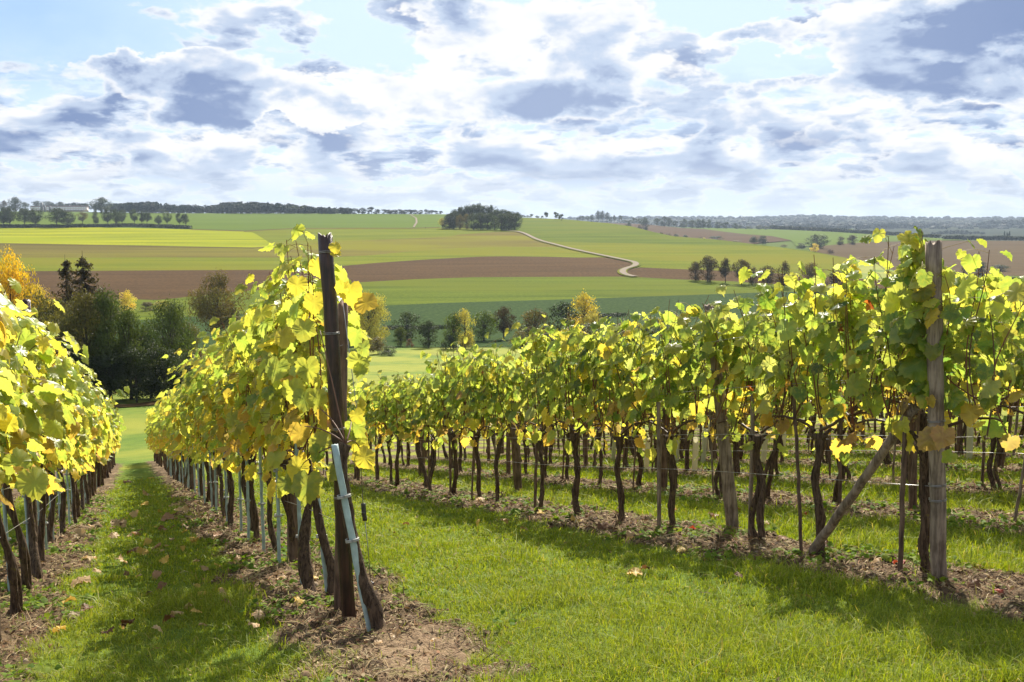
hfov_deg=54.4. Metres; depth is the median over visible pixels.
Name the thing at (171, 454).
grapevine
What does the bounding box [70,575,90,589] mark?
fallen leaf
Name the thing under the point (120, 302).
bush
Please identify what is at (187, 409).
grapevine
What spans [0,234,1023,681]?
ground
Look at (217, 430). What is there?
grapevine
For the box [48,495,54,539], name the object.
vine stake
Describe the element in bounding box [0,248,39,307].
broadleaf tree
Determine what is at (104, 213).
broadleaf tree
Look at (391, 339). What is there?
field
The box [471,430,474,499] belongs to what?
vine stake
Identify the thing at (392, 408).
grapevine
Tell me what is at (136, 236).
field
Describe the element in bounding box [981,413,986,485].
vine stake
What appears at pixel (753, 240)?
bush
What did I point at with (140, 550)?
fallen leaf
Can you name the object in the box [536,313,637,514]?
grapevine
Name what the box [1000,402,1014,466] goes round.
vine stake
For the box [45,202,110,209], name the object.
wood
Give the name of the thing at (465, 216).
broadleaf tree
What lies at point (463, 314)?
broadleaf tree
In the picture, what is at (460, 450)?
grapevine
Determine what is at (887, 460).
grapevine
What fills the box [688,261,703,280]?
broadleaf tree
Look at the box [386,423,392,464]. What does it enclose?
grapevine
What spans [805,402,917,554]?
brace pole
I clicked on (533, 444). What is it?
grapevine
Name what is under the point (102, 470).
grapevine
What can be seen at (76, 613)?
fallen leaf
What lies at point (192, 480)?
trellis post
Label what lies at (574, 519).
fallen leaf
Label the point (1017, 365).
grapevine
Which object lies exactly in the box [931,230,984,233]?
wood
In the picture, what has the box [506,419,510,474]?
trellis post
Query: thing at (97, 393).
grapevine
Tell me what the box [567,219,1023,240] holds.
hills
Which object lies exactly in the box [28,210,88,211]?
terrain
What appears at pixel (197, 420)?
grapevine
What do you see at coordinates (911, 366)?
grapevine
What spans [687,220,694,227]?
broadleaf tree
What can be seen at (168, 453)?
grapevine
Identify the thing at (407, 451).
vine stake
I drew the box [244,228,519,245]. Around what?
field
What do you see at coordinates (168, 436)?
grapevine
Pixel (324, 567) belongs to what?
vine stake
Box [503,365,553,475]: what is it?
grapevine
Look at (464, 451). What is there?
grapevine
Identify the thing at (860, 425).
grapevine
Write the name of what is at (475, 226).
broadleaf tree
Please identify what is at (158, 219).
broadleaf tree
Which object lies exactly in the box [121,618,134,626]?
fallen leaf
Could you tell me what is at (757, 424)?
grapevine
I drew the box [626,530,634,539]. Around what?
fallen leaf
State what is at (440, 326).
hedge
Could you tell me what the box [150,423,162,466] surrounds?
grapevine
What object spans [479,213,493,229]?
broadleaf tree
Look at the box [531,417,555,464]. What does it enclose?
grapevine
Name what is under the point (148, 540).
fallen leaf
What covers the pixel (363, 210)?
broadleaf tree
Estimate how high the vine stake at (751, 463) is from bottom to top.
1.173 m
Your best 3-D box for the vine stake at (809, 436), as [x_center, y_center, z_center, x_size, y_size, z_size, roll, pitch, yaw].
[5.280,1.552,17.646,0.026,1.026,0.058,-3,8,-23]
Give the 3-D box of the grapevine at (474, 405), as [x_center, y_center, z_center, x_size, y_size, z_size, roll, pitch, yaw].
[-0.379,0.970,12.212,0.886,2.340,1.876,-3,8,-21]
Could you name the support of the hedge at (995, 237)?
on the hills at (790, 244)
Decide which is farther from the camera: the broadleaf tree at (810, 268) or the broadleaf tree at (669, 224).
the broadleaf tree at (669, 224)
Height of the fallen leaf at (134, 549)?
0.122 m
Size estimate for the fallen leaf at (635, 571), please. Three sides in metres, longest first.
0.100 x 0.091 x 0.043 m
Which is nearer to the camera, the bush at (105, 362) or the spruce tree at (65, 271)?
the bush at (105, 362)
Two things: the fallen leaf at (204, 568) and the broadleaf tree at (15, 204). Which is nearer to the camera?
the fallen leaf at (204, 568)
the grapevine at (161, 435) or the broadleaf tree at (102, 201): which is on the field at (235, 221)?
the broadleaf tree at (102, 201)
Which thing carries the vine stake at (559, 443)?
on the ground at (134, 458)
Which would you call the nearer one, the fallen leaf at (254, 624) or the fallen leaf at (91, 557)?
the fallen leaf at (254, 624)
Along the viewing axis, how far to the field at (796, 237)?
1745.87 m
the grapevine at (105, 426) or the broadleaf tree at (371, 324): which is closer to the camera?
the grapevine at (105, 426)
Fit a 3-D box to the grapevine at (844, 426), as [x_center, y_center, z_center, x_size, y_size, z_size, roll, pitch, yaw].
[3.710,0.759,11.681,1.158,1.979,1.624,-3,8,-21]
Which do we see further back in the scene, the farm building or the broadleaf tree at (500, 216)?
the farm building
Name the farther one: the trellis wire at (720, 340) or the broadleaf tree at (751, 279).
the broadleaf tree at (751, 279)
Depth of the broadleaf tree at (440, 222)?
1018.00 m
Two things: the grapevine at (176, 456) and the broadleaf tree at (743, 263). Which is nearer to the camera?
the grapevine at (176, 456)
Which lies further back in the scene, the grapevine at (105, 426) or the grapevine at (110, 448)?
the grapevine at (110, 448)
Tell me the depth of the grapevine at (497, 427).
17.33 m
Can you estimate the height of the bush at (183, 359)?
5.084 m
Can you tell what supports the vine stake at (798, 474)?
on the ground at (134, 458)
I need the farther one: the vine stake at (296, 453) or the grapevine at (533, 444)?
the grapevine at (533, 444)
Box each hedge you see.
[0,223,192,228]
[379,324,456,329]
[597,312,627,317]
[769,225,941,237]
[942,235,1023,240]
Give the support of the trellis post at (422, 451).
on the ground at (134, 458)
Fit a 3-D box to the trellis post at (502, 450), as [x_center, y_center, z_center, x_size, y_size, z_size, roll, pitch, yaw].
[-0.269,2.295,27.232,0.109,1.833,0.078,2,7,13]
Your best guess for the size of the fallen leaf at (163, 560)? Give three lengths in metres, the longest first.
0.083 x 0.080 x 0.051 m
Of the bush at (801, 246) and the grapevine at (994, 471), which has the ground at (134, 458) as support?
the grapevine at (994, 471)
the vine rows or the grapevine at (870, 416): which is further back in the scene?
the vine rows
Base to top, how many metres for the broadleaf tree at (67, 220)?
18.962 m
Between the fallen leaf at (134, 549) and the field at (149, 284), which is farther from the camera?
the field at (149, 284)
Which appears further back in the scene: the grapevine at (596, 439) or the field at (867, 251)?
the field at (867, 251)
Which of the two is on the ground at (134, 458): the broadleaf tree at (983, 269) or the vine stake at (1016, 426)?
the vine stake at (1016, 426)
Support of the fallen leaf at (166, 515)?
on the ground at (134, 458)
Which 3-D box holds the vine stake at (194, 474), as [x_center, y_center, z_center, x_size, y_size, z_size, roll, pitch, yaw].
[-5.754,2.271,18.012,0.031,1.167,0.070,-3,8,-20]
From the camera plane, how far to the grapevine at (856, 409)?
16.52 m
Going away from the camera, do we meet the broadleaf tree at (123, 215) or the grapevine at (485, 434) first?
the grapevine at (485, 434)
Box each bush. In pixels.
[55,339,99,387]
[81,351,130,399]
[104,299,121,317]
[108,346,168,401]
[119,290,136,310]
[140,301,152,310]
[140,346,189,397]
[153,300,167,308]
[166,352,201,389]
[369,336,387,352]
[377,345,397,355]
[406,338,413,346]
[440,335,463,349]
[508,330,528,347]
[580,323,604,336]
[640,316,665,332]
[708,236,724,239]
[749,236,757,242]
[756,236,766,243]
[797,243,806,248]
[809,243,819,251]
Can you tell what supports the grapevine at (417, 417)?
on the ground at (134, 458)
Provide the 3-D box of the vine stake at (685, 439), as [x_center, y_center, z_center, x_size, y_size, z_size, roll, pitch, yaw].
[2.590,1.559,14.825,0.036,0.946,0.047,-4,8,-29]
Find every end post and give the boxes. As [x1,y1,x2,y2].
[318,232,355,618]
[925,240,947,578]
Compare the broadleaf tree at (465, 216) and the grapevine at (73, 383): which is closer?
the grapevine at (73, 383)
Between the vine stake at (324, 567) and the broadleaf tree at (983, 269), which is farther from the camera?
the broadleaf tree at (983, 269)
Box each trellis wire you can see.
[0,474,87,537]
[198,467,333,519]
[372,434,887,439]
[382,445,1023,453]
[382,454,948,487]
[439,303,959,389]
[451,415,1023,432]
[465,372,955,411]
[482,436,1001,439]
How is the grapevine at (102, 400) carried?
on the ground at (134, 458)
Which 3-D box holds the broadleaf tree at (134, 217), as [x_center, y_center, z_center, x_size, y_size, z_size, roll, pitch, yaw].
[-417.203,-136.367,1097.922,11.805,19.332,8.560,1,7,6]
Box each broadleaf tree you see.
[0,201,10,211]
[0,206,12,223]
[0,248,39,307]
[1,206,18,222]
[7,195,24,211]
[15,288,70,328]
[16,207,31,223]
[19,202,29,211]
[22,284,54,309]
[24,207,43,223]
[31,200,39,205]
[39,303,88,356]
[42,201,54,205]
[44,207,67,225]
[56,285,114,377]
[59,212,75,227]
[76,211,88,223]
[77,283,147,398]
[85,197,113,212]
[88,300,161,398]
[91,209,98,223]
[100,207,112,221]
[107,208,121,226]
[118,209,127,221]
[127,324,179,398]
[129,209,138,223]
[137,211,145,222]
[142,294,197,361]
[143,211,152,221]
[154,215,161,223]
[162,211,171,222]
[174,319,204,368]
[175,212,181,223]
[181,214,188,223]
[184,267,251,342]
[300,205,306,213]
[339,207,348,213]
[348,305,363,344]
[352,290,390,345]
[356,208,366,213]
[366,207,374,213]
[390,311,423,339]
[393,326,407,345]
[416,320,439,347]
[438,218,446,225]
[441,216,455,228]
[441,309,462,348]
[447,212,461,228]
[453,308,476,348]
[455,214,465,228]
[457,207,468,220]
[458,206,473,225]
[462,214,470,228]
[463,204,479,225]
[465,213,480,229]
[466,310,498,340]
[473,212,489,229]
[474,203,485,216]
[479,205,490,218]
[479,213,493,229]
[484,205,497,220]
[488,215,498,229]
[490,209,503,227]
[492,306,517,339]
[493,213,510,229]
[497,209,513,224]
[497,212,518,229]
[510,214,522,229]
[515,306,555,336]
[546,301,580,337]
[565,288,599,331]
[581,312,604,334]
[594,211,601,219]
[604,212,609,219]
[641,219,648,229]
[658,216,668,225]
[666,218,672,226]
[679,218,687,227]
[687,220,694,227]
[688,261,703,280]
[695,219,701,227]
[698,255,718,281]
[699,219,706,227]
[718,258,733,282]
[729,259,751,283]
[748,266,757,284]
[755,264,776,285]
[776,261,790,286]
[798,262,823,285]
[803,234,829,248]
[825,271,842,285]
[836,236,844,244]
[847,235,856,244]
[975,261,989,274]
[992,264,1010,270]
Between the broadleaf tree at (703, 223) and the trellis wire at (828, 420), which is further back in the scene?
the broadleaf tree at (703, 223)
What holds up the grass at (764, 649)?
on the ground at (134, 458)
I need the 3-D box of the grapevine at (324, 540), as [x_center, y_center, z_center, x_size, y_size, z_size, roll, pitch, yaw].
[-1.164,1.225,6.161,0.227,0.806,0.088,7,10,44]
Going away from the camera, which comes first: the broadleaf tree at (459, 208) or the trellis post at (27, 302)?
the trellis post at (27, 302)
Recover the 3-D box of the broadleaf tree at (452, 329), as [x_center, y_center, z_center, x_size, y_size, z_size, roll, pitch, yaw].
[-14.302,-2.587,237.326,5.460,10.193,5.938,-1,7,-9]
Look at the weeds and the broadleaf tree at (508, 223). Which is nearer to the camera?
the weeds
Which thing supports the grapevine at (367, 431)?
on the ground at (134, 458)
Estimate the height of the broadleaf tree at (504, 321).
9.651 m
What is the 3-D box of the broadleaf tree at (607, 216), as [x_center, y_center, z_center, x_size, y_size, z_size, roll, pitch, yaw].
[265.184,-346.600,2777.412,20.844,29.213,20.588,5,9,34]
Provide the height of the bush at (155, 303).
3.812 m
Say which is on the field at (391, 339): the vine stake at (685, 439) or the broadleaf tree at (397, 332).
the broadleaf tree at (397, 332)
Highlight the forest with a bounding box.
[563,214,1023,228]
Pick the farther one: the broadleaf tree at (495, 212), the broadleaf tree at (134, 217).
the broadleaf tree at (134, 217)
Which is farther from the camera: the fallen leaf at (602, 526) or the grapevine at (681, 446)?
the grapevine at (681, 446)
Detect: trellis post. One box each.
[21,299,37,554]
[93,461,96,492]
[97,461,100,486]
[191,465,195,490]
[212,468,217,506]
[285,411,297,562]
[334,300,347,610]
[354,463,356,478]
[418,429,424,477]
[487,431,489,460]
[501,432,503,453]
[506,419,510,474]
[509,400,521,491]
[584,418,587,465]
[661,361,669,487]
[704,304,733,528]
[711,411,715,457]
[753,413,758,474]
[860,404,864,443]
[908,392,916,506]
[919,408,924,507]
[956,390,962,453]
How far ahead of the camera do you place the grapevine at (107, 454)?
19.36 m
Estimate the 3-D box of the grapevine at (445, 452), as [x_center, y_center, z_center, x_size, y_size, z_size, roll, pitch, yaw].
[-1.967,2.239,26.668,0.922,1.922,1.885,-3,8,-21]
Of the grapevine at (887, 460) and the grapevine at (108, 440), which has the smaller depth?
the grapevine at (887, 460)
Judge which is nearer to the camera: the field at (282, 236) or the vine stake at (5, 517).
the vine stake at (5, 517)
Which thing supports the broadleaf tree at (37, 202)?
on the field at (235, 221)
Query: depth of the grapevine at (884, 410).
15.68 m
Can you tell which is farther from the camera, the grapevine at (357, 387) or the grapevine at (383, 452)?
the grapevine at (383, 452)
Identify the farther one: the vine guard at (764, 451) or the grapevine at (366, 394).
the grapevine at (366, 394)
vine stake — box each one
[1,487,11,590]
[21,494,28,550]
[37,500,39,523]
[44,515,47,549]
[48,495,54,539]
[56,471,60,515]
[65,469,70,523]
[181,452,183,484]
[187,449,189,487]
[192,444,195,492]
[196,452,199,496]
[203,462,205,503]
[208,450,211,506]
[212,451,217,510]
[223,452,228,520]
[237,448,243,530]
[244,448,250,540]
[257,447,265,551]
[273,445,282,561]
[294,443,301,583]
[316,498,326,591]
[331,444,370,631]
[375,422,376,479]
[406,441,407,464]
[428,425,429,490]
[448,428,451,494]
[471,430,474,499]
[494,434,495,454]
[534,443,537,507]
[558,430,559,455]
[562,428,564,479]
[594,428,595,466]
[622,418,625,466]
[632,421,637,485]
[656,402,660,526]
[665,417,669,487]
[685,418,686,468]
[699,424,700,458]
[709,394,713,494]
[718,374,738,527]
[748,395,754,536]
[792,385,802,551]
[808,415,810,451]
[828,432,830,477]
[838,396,843,502]
[892,405,898,481]
[898,402,907,571]
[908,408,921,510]
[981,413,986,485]
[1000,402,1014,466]
[1012,399,1019,455]
[1013,459,1023,521]
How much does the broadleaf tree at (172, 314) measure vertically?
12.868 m
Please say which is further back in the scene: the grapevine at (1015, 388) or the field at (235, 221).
the field at (235, 221)
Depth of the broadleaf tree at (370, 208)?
1577.95 m
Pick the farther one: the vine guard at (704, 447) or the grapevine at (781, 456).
the vine guard at (704, 447)
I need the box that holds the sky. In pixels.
[0,0,1023,218]
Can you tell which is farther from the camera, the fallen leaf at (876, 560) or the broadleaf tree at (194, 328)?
the broadleaf tree at (194, 328)
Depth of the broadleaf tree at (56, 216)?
1043.15 m
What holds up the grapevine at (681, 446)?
on the ground at (134, 458)
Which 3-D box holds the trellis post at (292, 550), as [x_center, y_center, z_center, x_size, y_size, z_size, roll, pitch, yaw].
[-1.675,0.819,7.563,0.114,2.080,0.099,0,7,0]
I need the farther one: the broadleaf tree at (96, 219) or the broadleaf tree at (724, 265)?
the broadleaf tree at (96, 219)
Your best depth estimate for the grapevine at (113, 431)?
27.99 m
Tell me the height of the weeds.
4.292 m
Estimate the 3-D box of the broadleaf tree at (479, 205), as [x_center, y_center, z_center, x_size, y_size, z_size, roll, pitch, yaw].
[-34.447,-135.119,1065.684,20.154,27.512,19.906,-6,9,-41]
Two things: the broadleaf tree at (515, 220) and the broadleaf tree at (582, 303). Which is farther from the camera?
the broadleaf tree at (515, 220)
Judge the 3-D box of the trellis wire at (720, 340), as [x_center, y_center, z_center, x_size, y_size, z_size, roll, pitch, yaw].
[-2.443,1.064,17.633,0.004,5.570,26.207,-3,8,-21]
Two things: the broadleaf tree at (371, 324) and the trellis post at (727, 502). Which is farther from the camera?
the broadleaf tree at (371, 324)
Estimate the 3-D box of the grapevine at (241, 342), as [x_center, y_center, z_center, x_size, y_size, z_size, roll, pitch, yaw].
[-1.651,0.630,7.412,0.973,2.428,1.491,-3,8,-21]
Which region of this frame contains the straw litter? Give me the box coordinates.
[0,425,1023,681]
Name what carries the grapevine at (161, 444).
on the ground at (134, 458)
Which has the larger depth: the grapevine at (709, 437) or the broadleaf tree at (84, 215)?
the broadleaf tree at (84, 215)
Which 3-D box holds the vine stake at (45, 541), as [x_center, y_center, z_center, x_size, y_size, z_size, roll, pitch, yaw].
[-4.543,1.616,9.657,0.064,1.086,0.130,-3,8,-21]
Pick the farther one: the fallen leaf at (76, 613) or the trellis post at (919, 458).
the trellis post at (919, 458)
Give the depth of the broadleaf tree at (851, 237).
1356.93 m
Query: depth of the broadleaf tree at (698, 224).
2158.74 m
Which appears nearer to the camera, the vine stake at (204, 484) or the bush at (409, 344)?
the vine stake at (204, 484)
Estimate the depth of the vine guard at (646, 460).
16.20 m
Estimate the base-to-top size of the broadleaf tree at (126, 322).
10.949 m
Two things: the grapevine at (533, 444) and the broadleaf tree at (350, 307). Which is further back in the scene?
the broadleaf tree at (350, 307)
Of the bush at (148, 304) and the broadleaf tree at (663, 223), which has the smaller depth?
the bush at (148, 304)
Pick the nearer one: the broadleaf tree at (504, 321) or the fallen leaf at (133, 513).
the fallen leaf at (133, 513)
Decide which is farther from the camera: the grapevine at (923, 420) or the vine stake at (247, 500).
the vine stake at (247, 500)
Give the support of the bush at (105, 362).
on the ground at (134, 458)
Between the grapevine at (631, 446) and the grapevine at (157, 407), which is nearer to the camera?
the grapevine at (631, 446)
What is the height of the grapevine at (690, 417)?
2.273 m
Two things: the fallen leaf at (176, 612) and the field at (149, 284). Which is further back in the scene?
the field at (149, 284)
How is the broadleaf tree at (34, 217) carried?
on the field at (136, 236)
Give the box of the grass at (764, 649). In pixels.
[0,417,1023,681]
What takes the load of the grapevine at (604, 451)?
on the ground at (134, 458)
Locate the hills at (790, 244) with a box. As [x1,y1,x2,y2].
[667,226,1022,300]
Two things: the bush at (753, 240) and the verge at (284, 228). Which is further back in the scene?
the bush at (753, 240)
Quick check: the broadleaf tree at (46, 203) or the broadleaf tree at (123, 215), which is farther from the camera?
the broadleaf tree at (46, 203)
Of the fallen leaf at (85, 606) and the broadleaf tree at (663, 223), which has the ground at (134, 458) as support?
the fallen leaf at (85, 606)
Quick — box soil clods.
[0,438,1023,681]
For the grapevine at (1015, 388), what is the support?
on the ground at (134, 458)
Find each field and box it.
[0,211,518,229]
[0,227,273,246]
[0,232,558,257]
[0,247,603,270]
[0,256,633,299]
[36,277,871,319]
[88,307,780,346]
[98,291,844,333]
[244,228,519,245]
[519,217,844,257]
[551,242,848,276]
[601,222,788,243]
[627,268,888,288]
[679,227,959,245]
[810,241,1023,277]
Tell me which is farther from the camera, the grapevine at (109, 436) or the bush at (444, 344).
the bush at (444, 344)
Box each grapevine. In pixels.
[0,277,72,642]
[0,284,80,592]
[0,294,75,615]
[12,334,94,561]
[16,317,69,578]
[43,330,89,507]
[47,350,94,542]
[56,360,96,533]
[63,386,129,509]
[69,378,106,522]
[71,381,103,514]
[74,374,95,517]
[83,379,103,505]
[84,382,111,502]
[87,382,107,497]
[91,401,111,495]
[95,399,114,463]
[96,400,115,470]
[101,401,123,485]
[105,399,116,442]
[107,419,122,477]
[109,404,118,452]
[109,411,116,456]
[109,417,118,473]
[112,415,126,468]
[144,420,156,462]
[145,407,165,469]
[146,409,166,471]
[146,421,159,465]
[148,409,169,472]
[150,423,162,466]
[152,408,169,474]
[153,431,162,456]
[154,400,172,474]
[156,390,191,488]
[156,408,176,479]
[156,409,172,459]
[158,396,175,478]
[159,398,178,480]
[159,409,184,484]
[160,389,189,488]
[162,343,218,505]
[162,393,183,482]
[167,367,210,503]
[167,395,190,482]
[168,379,208,495]
[172,389,202,488]
[173,384,207,488]
[177,348,258,525]
[180,341,223,511]
[182,355,236,518]
[187,327,263,531]
[195,311,262,539]
[203,328,276,551]
[211,273,324,541]
[243,224,372,591]
[265,241,383,628]
[308,474,333,595]
[325,451,328,473]
[347,378,375,437]
[347,390,386,481]
[349,383,393,479]
[365,370,419,485]
[366,377,413,481]
[366,421,385,462]
[383,371,435,487]
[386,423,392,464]
[396,357,463,490]
[400,411,415,465]
[401,445,404,465]
[420,337,484,494]
[421,389,443,464]
[429,407,463,468]
[435,429,448,458]
[436,384,468,471]
[443,332,518,496]
[453,381,495,469]
[457,343,537,501]
[462,426,476,459]
[476,382,529,473]
[483,417,496,451]
[501,314,606,506]
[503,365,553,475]
[516,366,563,477]
[518,395,543,461]
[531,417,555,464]
[532,363,590,480]
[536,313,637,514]
[548,317,679,520]
[561,371,627,483]
[580,399,608,466]
[593,404,620,455]
[599,404,650,466]
[601,344,657,485]
[605,296,743,526]
[627,423,637,456]
[631,425,636,449]
[634,394,687,469]
[636,345,714,487]
[647,387,661,447]
[661,356,722,470]
[661,417,695,450]
[677,285,842,539]
[679,313,759,495]
[679,392,704,458]
[696,393,717,458]
[706,362,760,471]
[720,309,843,497]
[728,339,806,473]
[738,228,942,558]
[739,405,749,460]
[779,398,817,461]
[784,366,858,463]
[796,286,900,502]
[806,238,1023,572]
[806,357,889,479]
[806,385,826,442]
[810,385,828,451]
[826,373,889,437]
[849,355,906,464]
[861,266,1022,430]
[866,309,967,479]
[881,226,959,570]
[883,389,927,414]
[888,389,907,444]
[889,379,964,415]
[943,275,1023,440]
[944,307,1023,490]
[948,375,1023,466]
[949,381,1008,453]
[971,384,1020,444]
[986,300,1023,416]
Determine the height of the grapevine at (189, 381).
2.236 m
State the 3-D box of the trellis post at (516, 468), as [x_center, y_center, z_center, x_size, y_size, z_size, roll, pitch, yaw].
[0.037,1.336,13.287,0.222,1.593,0.115,0,7,0]
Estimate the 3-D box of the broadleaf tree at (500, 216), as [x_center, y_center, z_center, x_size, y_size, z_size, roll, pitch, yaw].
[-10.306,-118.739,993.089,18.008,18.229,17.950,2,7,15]
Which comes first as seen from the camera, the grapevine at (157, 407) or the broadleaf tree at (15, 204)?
the grapevine at (157, 407)
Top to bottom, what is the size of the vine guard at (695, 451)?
0.572 m
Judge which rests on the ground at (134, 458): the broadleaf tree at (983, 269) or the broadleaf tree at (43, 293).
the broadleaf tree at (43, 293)
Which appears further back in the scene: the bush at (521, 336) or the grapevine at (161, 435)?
the bush at (521, 336)
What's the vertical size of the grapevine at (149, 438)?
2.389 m
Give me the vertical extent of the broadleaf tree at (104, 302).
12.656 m
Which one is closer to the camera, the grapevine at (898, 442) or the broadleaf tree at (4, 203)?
the grapevine at (898, 442)
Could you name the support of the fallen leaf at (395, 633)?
on the ground at (134, 458)
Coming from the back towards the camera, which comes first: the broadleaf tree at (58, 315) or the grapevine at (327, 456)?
the broadleaf tree at (58, 315)
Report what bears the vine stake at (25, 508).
on the ground at (134, 458)
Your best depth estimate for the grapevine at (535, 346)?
10.47 m
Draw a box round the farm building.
[30,206,88,210]
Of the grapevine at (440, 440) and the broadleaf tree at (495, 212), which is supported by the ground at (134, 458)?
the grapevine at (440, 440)
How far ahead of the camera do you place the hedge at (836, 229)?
1886.08 m
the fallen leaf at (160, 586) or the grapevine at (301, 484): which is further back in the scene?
the fallen leaf at (160, 586)
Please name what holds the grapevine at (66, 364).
on the ground at (134, 458)
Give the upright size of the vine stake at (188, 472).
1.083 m
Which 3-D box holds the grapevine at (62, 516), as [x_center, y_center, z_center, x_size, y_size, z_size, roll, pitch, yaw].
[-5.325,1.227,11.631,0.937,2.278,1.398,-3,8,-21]
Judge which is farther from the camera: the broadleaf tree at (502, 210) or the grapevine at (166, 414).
the broadleaf tree at (502, 210)
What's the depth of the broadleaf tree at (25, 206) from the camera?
1664.45 m
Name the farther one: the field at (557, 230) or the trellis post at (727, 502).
the field at (557, 230)
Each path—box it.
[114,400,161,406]
[508,230,638,275]
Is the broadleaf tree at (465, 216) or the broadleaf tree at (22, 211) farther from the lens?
the broadleaf tree at (22, 211)
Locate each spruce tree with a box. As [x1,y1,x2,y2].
[49,260,78,311]
[59,255,116,393]
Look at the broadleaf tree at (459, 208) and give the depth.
1062.55 m
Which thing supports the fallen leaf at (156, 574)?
on the ground at (134, 458)
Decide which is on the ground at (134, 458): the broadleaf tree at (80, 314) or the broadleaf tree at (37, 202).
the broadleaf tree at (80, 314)
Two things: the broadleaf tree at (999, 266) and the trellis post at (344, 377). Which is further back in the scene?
the broadleaf tree at (999, 266)
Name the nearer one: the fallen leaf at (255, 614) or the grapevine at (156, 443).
the fallen leaf at (255, 614)
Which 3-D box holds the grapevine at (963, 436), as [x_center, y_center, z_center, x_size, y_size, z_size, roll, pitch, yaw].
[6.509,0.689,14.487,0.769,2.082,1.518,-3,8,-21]
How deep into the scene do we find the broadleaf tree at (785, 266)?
476.92 m
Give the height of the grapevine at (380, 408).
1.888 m
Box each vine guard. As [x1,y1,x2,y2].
[611,432,615,460]
[644,436,650,470]
[674,430,678,461]
[692,437,698,471]
[701,428,708,462]
[761,426,769,462]
[782,431,785,445]
[966,424,973,460]
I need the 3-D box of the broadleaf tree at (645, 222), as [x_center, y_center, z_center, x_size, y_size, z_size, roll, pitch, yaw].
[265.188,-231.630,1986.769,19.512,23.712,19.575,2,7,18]
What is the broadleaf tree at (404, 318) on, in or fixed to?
on the ground at (134, 458)
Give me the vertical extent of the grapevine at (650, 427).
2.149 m
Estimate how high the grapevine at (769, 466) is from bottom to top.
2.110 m
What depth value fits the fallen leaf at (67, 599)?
6.44 m
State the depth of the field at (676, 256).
682.43 m
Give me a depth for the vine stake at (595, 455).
17.87 m
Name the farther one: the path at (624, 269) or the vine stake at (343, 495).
the path at (624, 269)
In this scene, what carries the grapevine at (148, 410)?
on the ground at (134, 458)
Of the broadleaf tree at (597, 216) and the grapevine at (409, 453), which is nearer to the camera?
the grapevine at (409, 453)
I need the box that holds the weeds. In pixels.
[0,435,1023,681]
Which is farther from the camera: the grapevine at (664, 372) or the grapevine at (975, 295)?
the grapevine at (664, 372)
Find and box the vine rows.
[536,392,1023,439]
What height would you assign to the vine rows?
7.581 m
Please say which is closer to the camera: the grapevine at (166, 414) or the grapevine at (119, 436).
the grapevine at (166, 414)
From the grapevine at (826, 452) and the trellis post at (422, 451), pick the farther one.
the trellis post at (422, 451)
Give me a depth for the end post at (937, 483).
5.22 m
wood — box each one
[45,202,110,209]
[109,201,350,213]
[785,222,948,229]
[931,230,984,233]
[971,219,1023,225]
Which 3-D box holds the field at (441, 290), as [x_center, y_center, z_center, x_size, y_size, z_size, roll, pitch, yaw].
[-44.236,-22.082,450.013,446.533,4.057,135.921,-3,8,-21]
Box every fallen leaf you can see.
[52,625,65,633]
[62,596,75,604]
[68,611,79,616]
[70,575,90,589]
[73,528,85,538]
[81,603,93,610]
[82,556,96,559]
[100,626,113,634]
[108,531,119,537]
[110,518,126,525]
[118,554,127,562]
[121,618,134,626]
[127,546,137,553]
[129,509,138,517]
[136,547,148,555]
[143,537,152,545]
[152,570,161,579]
[152,625,162,633]
[156,581,166,591]
[159,555,168,563]
[161,512,177,520]
[163,614,174,622]
[170,611,183,615]
[174,505,189,511]
[201,565,208,571]
[213,530,221,536]
[233,555,241,563]
[248,621,259,627]
[252,610,264,620]
[292,594,304,606]
[373,640,382,645]
[390,629,400,637]
[570,514,582,522]
[597,521,607,528]
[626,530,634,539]
[627,566,641,576]
[676,545,685,552]
[734,571,742,578]
[871,557,881,562]
[967,579,980,588]
[994,589,1004,594]
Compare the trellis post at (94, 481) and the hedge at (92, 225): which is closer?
the trellis post at (94, 481)
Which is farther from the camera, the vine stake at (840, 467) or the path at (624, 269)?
the path at (624, 269)
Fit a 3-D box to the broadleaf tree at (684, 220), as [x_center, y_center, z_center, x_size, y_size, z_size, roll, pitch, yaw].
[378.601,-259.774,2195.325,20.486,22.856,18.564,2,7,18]
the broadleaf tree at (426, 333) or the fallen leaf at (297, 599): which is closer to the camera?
the fallen leaf at (297, 599)
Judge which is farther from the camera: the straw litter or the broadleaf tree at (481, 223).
the broadleaf tree at (481, 223)
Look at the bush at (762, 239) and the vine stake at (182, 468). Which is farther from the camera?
the bush at (762, 239)
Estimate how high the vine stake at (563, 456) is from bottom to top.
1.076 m
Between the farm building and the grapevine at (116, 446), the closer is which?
the grapevine at (116, 446)
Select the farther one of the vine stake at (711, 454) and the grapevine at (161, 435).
the grapevine at (161, 435)
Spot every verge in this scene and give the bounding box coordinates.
[0,243,263,247]
[190,227,439,230]
[532,238,640,276]
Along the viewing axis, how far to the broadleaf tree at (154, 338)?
104.23 m
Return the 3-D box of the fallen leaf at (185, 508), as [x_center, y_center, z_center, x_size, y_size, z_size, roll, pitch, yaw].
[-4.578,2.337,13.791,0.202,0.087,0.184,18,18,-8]
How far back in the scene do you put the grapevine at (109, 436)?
22.09 m
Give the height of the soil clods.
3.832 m
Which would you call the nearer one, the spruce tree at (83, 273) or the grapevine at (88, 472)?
the grapevine at (88, 472)
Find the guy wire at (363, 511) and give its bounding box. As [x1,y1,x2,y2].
[343,305,370,580]

